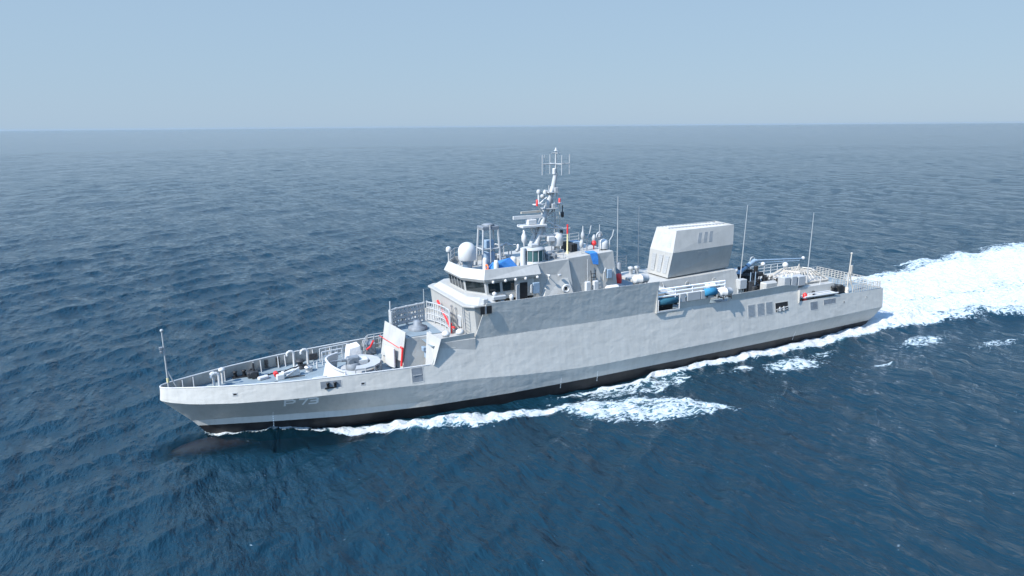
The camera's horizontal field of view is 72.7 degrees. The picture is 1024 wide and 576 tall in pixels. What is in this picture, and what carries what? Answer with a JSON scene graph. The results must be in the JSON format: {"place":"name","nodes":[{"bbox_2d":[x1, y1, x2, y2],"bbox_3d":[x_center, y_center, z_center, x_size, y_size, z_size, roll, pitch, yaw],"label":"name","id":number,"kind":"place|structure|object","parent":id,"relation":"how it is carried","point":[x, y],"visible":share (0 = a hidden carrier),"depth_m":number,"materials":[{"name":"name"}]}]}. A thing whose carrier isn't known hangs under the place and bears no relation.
{"place":"outdoors","nodes":[
{"label":"outdoors","id":0,"kind":"place"},
{"bbox_2d":[168,432,210,456],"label":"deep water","id":1,"kind":"structure","parent":0,"point":[202,436],"depth_m":62.98,"materials":[{"name":"blue liquid"}]},
{"bbox_2d":[0,123,1023,575],"bbox_3d":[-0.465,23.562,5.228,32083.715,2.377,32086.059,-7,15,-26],"label":"sea water","id":2,"kind":"structure","parent":0,"point":[886,439],"depth_m":72.16,"materials":[{"name":"blue liquid"}]},
{"bbox_2d":[159,148,882,456],"bbox_3d":[7.439,-1.490,69.796,78.100,24.870,11.240,-7,15,-26],"label":"patrol ship","id":3,"kind":"object","parent":2,"relation":"on","point":[479,333],"visible":0.99,"depth_m":63.48,"materials":[{"name":"grey paint"}]},
{"bbox_2d":[489,258,516,268],"bbox_3d":[-0.725,-2.122,63.290,3.324,0.981,1.965,-7,15,-26],"label":"blue tarpaulin","id":4,"kind":"object","parent":3,"relation":"on","point":[507,262],"visible":0.58,"depth_m":62.66,"materials":[{"name":"fabric"}]},
{"bbox_2d":[562,284,569,292],"bbox_3d":[4.950,0.048,63.661,0.860,0.847,0.177,-7,15,-26],"label":"lifebuoy","id":5,"kind":"object","parent":3,"relation":"on","point":[564,288],"visible":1,"depth_m":63.61,"materials":[{"name":"white plastic"}]},
{"bbox_2d":[585,281,590,290],"bbox_3d":[6.963,-0.117,64.078,0.500,0.950,0.350,-7,15,-26],"label":"white box","id":6,"kind":"object","parent":3,"relation":"on","point":[587,285],"visible":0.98,"depth_m":63.91,"materials":[{"name":"white metal"}]},
{"bbox_2d":[585,251,597,263],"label":"blue tarpaulin","id":7,"kind":"object","parent":3,"relation":"hanging from","point":[594,256],"visible":1,"depth_m":65.93,"materials":[{"name":"fabric"}]},
{"bbox_2d":[592,280,598,289],"bbox_3d":[7.724,-0.208,64.446,0.500,0.950,0.350,-7,15,-26],"label":"white box","id":8,"kind":"object","parent":3,"relation":"on","point":[595,284],"visible":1,"depth_m":64.29,"materials":[{"name":"white metal"}]},
{"bbox_2d":[605,284,618,287],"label":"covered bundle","id":9,"kind":"object","parent":3,"relation":"on","point":[610,286],"visible":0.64,"depth_m":65.61,"materials":[{"name":"white fabric"}]},
{"bbox_2d":[632,274,648,284],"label":"liferaft canister","id":10,"kind":"object","parent":3,"relation":"on","point":[640,279],"visible":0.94,"depth_m":66.67,"materials":[{"name":"white plastic"}]},
{"bbox_2d":[659,286,676,295],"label":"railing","id":11,"kind":"object","parent":3,"relation":"on","point":[666,290],"visible":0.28,"depth_m":69.21,"materials":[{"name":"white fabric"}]},
{"bbox_2d":[658,296,678,306],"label":"covered reel","id":12,"kind":"object","parent":3,"relation":"on","point":[669,300],"visible":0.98,"depth_m":68.53,"materials":[{"name":"teal fabric"}]},
{"bbox_2d":[702,287,717,297],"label":"covered reel","id":13,"kind":"object","parent":3,"relation":"on","point":[711,291],"visible":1,"depth_m":70.44,"materials":[{"name":"teal fabric"}]},
{"bbox_2d":[705,282,720,287],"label":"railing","id":14,"kind":"object","parent":3,"relation":"on","point":[716,283],"visible":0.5,"depth_m":71.38,"materials":[{"name":"white metal"}]},
{"bbox_2d":[717,287,732,299],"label":"liferaft canister","id":15,"kind":"object","parent":3,"relation":"on","point":[725,292],"visible":0.98,"depth_m":71.30,"materials":[{"name":"white plastic"}]},
{"bbox_2d":[737,265,762,278],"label":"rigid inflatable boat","id":16,"kind":"object","parent":3,"relation":"on","point":[745,273],"visible":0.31,"depth_m":80.72,"materials":[{"name":"black rubber"}]},
{"bbox_2d":[0,0,1023,130],"label":"sky","id":17,"kind":"structure","parent":0,"point":[65,64],"materials":[{"name":"blue"}]}
]}

